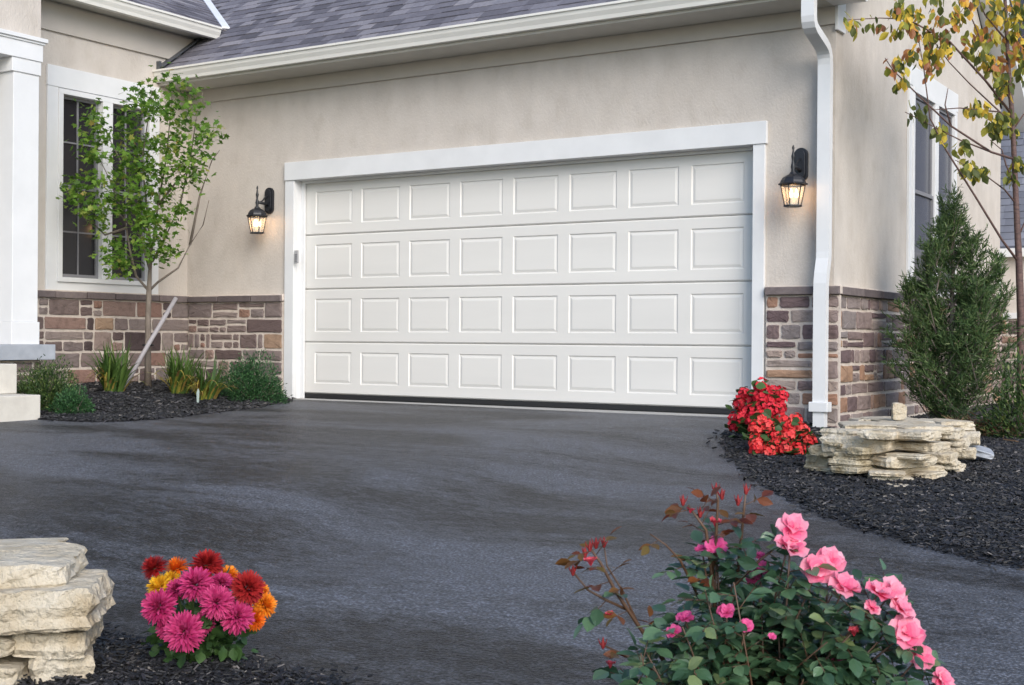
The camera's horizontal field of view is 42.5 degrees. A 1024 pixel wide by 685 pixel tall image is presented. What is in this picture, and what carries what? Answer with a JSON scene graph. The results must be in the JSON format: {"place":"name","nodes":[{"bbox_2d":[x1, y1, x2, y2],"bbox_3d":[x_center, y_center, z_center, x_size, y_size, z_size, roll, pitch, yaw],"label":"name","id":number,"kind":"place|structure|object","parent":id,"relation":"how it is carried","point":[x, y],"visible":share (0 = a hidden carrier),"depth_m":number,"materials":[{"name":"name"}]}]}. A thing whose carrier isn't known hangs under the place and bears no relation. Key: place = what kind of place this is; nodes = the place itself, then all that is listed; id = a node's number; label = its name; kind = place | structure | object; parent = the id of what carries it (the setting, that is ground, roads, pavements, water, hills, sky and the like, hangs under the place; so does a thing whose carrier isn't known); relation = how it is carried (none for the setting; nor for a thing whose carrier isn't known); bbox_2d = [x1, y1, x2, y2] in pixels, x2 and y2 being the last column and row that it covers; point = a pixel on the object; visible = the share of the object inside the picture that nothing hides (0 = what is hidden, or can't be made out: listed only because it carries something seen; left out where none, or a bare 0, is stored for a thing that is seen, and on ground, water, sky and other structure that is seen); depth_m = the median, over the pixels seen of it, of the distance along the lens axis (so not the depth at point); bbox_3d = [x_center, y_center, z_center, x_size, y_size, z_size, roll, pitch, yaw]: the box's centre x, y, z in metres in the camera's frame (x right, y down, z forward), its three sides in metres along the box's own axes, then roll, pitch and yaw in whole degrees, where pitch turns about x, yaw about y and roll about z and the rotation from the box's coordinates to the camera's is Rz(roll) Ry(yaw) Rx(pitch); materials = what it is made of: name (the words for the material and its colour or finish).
{"place":"outdoors","nodes":[
{"label":"outdoors","id":0,"kind":"place"},
{"bbox_2d":[0,400,1023,684],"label":"driveway","id":1,"kind":"structure","parent":0,"point":[406,544],"depth_m":5.30,"materials":[{"name":"grey asphalt"}]},
{"bbox_2d":[38,379,293,422],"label":"mulch","id":2,"kind":"object","parent":1,"relation":"on","point":[137,400],"visible":0.48,"depth_m":11.68,"materials":[{"name":"black shredded bark mulch"},{"name":"wood chips"}]},
{"bbox_2d":[16,354,83,409],"bbox_3d":[-3.911,0.351,11.151,0.772,0.515,0.654,0,0,32],"label":"boxwood","id":3,"kind":"object","parent":2,"relation":"on","point":[50,383],"visible":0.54,"depth_m":11.07,"materials":[{"name":"green plant"}]},
{"bbox_2d":[44,381,95,413],"bbox_3d":[-3.645,0.474,10.957,0.447,0.309,0.432,0,0,32],"label":"boxwood","id":4,"kind":"object","parent":2,"relation":"on","point":[78,405],"visible":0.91,"depth_m":10.88,"materials":[{"name":"green plant"}]},
{"bbox_2d":[73,337,158,391],"bbox_3d":[-3.724,0.198,12.212,0.648,0.546,0.894,0,0,-39],"label":"daylily","id":5,"kind":"object","parent":2,"relation":"on","point":[113,374],"visible":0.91,"depth_m":12.13,"materials":[{"name":"green plant"}]},
{"bbox_2d":[56,62,229,386],"bbox_3d":[-3.630,-1.148,12.734,1.635,3.240,1.007,0,0,0],"label":"young maple","id":6,"kind":"object","parent":2,"relation":"on","point":[147,218],"visible":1,"depth_m":12.66,"materials":[{"name":"green plant"}]},
{"bbox_2d":[125,297,177,387],"bbox_3d":[-3.512,-0.003,12.774,0.048,0.902,0.625,1,0,40],"label":"support pole","id":7,"kind":"object","parent":2,"relation":"on","point":[155,332],"visible":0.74,"depth_m":12.77,"materials":[{"name":"grey metal"}]},
{"bbox_2d":[143,343,218,392],"bbox_3d":[-3.209,0.230,12.608,0.860,0.511,0.676,0,0,32],"label":"daylily","id":8,"kind":"object","parent":2,"relation":"on","point":[175,375],"visible":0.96,"depth_m":12.52,"materials":[{"name":"green plant"}]},
{"bbox_2d":[176,352,238,399],"bbox_3d":[-2.971,0.314,12.500,0.777,0.468,0.651,0,0,17],"label":"daylily","id":9,"kind":"object","parent":2,"relation":"on","point":[210,389],"visible":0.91,"depth_m":12.43,"materials":[{"name":"green plant"}]},
{"bbox_2d":[216,348,291,404],"bbox_3d":[-2.542,0.346,12.995,0.983,0.606,0.860,0,0,32],"label":"spreading shrub","id":10,"kind":"object","parent":2,"relation":"on","point":[258,388],"visible":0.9,"depth_m":12.89,"materials":[{"name":"green plant"}]},
{"bbox_2d":[17,622,398,684],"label":"mulch","id":11,"kind":"object","parent":1,"relation":"on","point":[123,658],"visible":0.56,"depth_m":3.08,"materials":[{"name":"black shredded bark mulch"},{"name":"wood chips"}]},
{"bbox_2d":[0,537,115,684],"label":"stone wall","id":12,"kind":"structure","parent":11,"relation":"on","point":[57,601],"depth_m":3.00,"materials":[{"name":"stone"}]},
{"bbox_2d":[139,549,277,667],"bbox_3d":[-0.751,0.688,3.182,0.346,0.372,0.350,0,0,32],"label":"chrysanthemum","id":13,"kind":"object","parent":11,"relation":"on","point":[225,622],"visible":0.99,"depth_m":3.12,"materials":[{"name":"pink plant"}]},
{"bbox_2d":[555,483,954,684],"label":"rose bush","id":14,"kind":"object","parent":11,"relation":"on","point":[740,642],"visible":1,"depth_m":1.89,"materials":[{"name":"green plant"}]},
{"bbox_2d":[706,404,1023,570],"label":"mulch","id":15,"kind":"object","parent":1,"relation":"on","point":[863,502],"visible":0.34,"depth_m":6.36,"materials":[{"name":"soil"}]},
{"bbox_2d":[724,377,788,440],"bbox_3d":[1.717,0.476,9.245,0.456,0.471,0.523,0,0,14],"label":"geranium","id":16,"kind":"object","parent":15,"relation":"on","point":[762,395],"visible":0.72,"depth_m":9.24,"materials":[{"name":"red plant"}]},
{"bbox_2d":[742,408,822,454],"bbox_3d":[1.783,0.617,8.588,0.533,0.363,0.616,0,0,32],"label":"geranium","id":17,"kind":"object","parent":15,"relation":"on","point":[783,433],"visible":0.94,"depth_m":8.53,"materials":[{"name":"red plant"}]},
{"bbox_2d":[804,402,980,480],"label":"stone wall","id":18,"kind":"structure","parent":15,"relation":"on","point":[898,443],"depth_m":7.30,"materials":[{"name":"stone"}]},
{"bbox_2d":[887,483,908,486],"bbox_3d":[2.045,0.767,6.949,0.207,0.039,0.169,0,0,-19],"label":"flat stone","id":19,"kind":"object","parent":15,"relation":"on","point":[898,485],"visible":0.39,"depth_m":6.91,"materials":[{"name":"stone"}]},
{"bbox_2d":[879,180,1023,419],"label":"juniper","id":20,"kind":"object","parent":15,"relation":"on","point":[973,301],"visible":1,"depth_m":10.88,"materials":[{"name":"green plant"}]},
{"bbox_2d":[969,445,993,459],"bbox_3d":[2.886,0.669,8.200,0.223,0.103,0.209,0,0,15],"label":"slate slab","id":21,"kind":"object","parent":15,"relation":"on","point":[985,452],"depth_m":8.10,"materials":[{"name":"white stone"}]},
{"bbox_2d":[942,410,1023,441],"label":"dry grass","id":22,"kind":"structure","parent":15,"relation":"on","point":[979,423],"depth_m":10.13,"materials":[{"name":"plant"}]},
{"bbox_2d":[971,339,1023,438],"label":"broadleaf shrub","id":23,"kind":"object","parent":15,"relation":"on","point":[1002,404],"visible":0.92,"depth_m":9.98,"materials":[{"name":"green plant"}]},
{"bbox_3d":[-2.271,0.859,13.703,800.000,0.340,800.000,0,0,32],"label":"ground","id":24,"kind":"structure","parent":0,"visible":0},
{"bbox_2d":[0,0,1023,427],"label":"house","id":25,"kind":"structure","parent":24,"relation":"on","point":[550,204],"depth_m":12.35,"materials":[{"name":"paint"}]},
{"bbox_2d":[45,64,160,293],"bbox_3d":[-4.217,-1.627,13.566,0.120,2.227,1.457,0,0,32],"label":"window","id":26,"kind":"structure","parent":25,"relation":"in","point":[68,246],"depth_m":13.37,"materials":[{"name":"white paint"}]},
{"bbox_2d":[246,186,273,233],"bbox_3d":[-2.635,-1.385,13.756,0.218,0.502,0.308,0,0,32],"label":"wall lantern","id":27,"kind":"object","parent":25,"relation":"attached to","point":[258,212],"depth_m":13.72,"materials":[{"name":"black metal"}]},
{"bbox_2d":[305,150,752,413],"bbox_3d":[-0.043,-0.533,12.469,5.052,2.258,0.057,0,0,32],"label":"garage door","id":28,"kind":"structure","parent":25,"relation":"in","point":[621,284],"depth_m":12.25,"materials":[{"name":"metal"}]},
{"bbox_2d":[778,145,808,207],"bbox_3d":[2.288,-1.343,10.633,0.218,0.502,0.308,0,0,32],"label":"wall lantern","id":29,"kind":"object","parent":25,"relation":"attached to","point":[797,176],"depth_m":10.59,"materials":[{"name":"black metal"}]},
{"bbox_2d":[906,65,957,297],"bbox_3d":[4.167,-1.527,13.091,0.120,2.160,1.797,0,0,32],"label":"window","id":30,"kind":"structure","parent":25,"relation":"in","point":[929,167],"depth_m":12.87,"materials":[{"name":"white paint"}]},
{"bbox_2d":[1017,0,1023,47],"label":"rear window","id":31,"kind":"structure","parent":25,"relation":"in","point":[1022,1],"depth_m":16.64,"materials":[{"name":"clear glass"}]},
{"bbox_2d":[843,0,1023,422],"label":"autumn tree","id":32,"kind":"object","parent":24,"relation":"on","point":[997,128],"visible":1,"depth_m":10.55,"materials":[{"name":"yellow plant"}]}
]}

